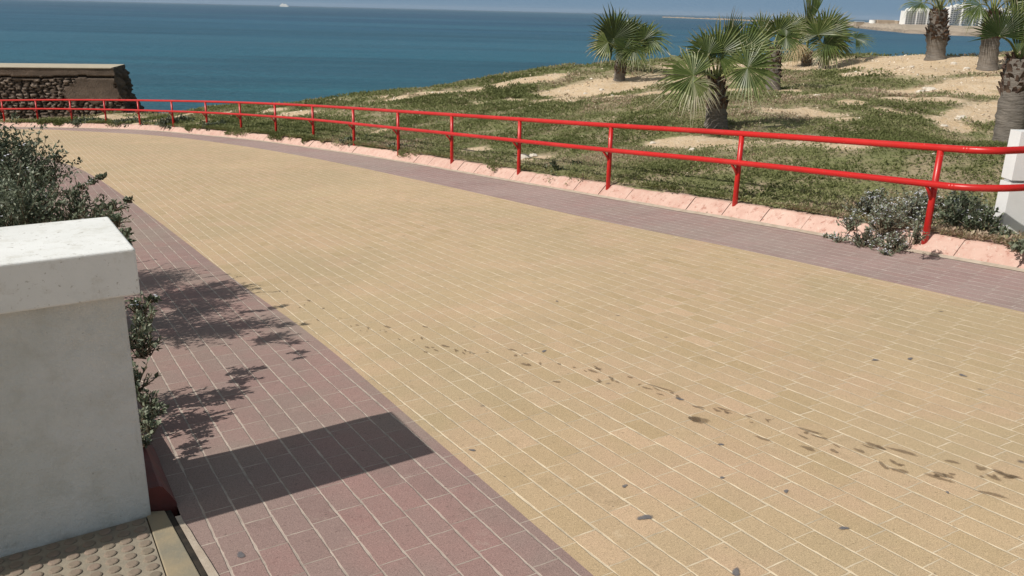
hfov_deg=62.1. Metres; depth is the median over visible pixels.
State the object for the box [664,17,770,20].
breakwater
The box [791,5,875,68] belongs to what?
fan palm
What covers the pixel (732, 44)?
fan palm
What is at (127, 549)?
tactile pavement
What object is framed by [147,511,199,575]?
edge slab
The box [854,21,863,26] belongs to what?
shed
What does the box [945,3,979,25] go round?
apartment block
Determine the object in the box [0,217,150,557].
white wall
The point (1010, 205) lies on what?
pillar
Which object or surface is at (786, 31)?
fan palm
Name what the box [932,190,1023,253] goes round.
flowering weed
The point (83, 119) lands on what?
creeping weed
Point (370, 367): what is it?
promenade pavement
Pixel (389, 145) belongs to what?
creeping weed
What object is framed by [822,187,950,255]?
flowering weed
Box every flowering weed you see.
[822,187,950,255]
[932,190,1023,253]
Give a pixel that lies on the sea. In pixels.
(220, 52)
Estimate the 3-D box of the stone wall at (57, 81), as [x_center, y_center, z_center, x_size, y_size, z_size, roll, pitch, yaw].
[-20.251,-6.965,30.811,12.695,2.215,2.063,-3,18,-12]
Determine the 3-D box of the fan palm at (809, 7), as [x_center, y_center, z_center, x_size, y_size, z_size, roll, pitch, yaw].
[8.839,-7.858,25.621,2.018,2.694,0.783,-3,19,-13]
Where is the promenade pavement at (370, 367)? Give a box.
[0,127,1023,575]
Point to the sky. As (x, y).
(857, 9)
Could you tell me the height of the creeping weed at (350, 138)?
0.265 m
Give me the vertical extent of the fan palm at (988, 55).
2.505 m
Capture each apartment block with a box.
[899,8,929,24]
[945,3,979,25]
[978,8,1004,25]
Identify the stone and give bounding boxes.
[521,154,529,158]
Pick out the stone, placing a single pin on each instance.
(524, 156)
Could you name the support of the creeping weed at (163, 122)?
on the ground at (610, 85)
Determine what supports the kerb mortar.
attached to the kerb at (988, 250)
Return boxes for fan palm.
[586,2,674,81]
[648,5,785,129]
[742,9,810,91]
[773,0,822,68]
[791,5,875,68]
[900,0,963,60]
[953,0,1011,70]
[968,0,1023,141]
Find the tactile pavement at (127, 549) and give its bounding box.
[0,517,164,575]
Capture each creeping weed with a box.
[65,117,103,124]
[112,115,142,126]
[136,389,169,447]
[138,118,159,124]
[154,114,194,130]
[201,119,229,130]
[338,134,371,146]
[388,142,415,150]
[543,160,580,175]
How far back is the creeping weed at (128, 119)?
26.03 m
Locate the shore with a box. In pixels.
[845,21,1018,35]
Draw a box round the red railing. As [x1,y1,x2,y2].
[0,99,1023,244]
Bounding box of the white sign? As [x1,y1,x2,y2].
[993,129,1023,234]
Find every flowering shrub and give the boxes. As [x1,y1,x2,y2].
[0,111,135,244]
[125,290,163,397]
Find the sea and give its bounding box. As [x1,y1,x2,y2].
[0,0,1020,112]
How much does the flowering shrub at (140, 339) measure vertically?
0.597 m
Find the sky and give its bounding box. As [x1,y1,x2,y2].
[74,0,1010,19]
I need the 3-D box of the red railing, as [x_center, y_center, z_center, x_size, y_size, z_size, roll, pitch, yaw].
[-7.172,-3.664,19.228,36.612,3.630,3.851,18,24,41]
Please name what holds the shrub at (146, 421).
on the kerb at (161, 496)
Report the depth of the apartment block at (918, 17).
950.86 m
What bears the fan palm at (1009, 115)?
on the ground at (610, 85)
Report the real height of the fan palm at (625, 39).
2.101 m
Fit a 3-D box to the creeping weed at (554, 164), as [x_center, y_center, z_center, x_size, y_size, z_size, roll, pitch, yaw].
[0.728,-1.660,11.710,0.716,0.250,0.380,-14,23,-39]
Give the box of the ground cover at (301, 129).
[0,50,1023,251]
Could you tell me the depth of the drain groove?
2.88 m
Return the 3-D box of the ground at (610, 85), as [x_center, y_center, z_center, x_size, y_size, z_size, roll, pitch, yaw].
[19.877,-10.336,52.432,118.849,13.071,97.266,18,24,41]
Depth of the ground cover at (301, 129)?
15.40 m
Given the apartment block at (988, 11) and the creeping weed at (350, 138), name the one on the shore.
the apartment block at (988, 11)
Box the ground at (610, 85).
[1,53,1023,240]
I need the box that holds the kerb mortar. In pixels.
[44,127,1023,271]
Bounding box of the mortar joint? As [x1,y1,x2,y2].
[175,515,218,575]
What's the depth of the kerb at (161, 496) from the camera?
3.15 m
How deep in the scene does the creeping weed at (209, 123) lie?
22.69 m
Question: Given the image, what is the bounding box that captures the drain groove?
[165,510,206,575]
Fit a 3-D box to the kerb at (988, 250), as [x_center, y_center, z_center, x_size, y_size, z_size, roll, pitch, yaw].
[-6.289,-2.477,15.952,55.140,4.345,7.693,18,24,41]
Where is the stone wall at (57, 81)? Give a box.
[0,63,143,118]
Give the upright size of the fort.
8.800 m
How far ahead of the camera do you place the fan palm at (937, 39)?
23.17 m
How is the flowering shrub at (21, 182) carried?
on the planting bed
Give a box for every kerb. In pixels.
[0,122,1023,268]
[141,430,177,519]
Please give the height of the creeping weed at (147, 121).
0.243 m
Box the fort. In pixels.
[869,20,894,23]

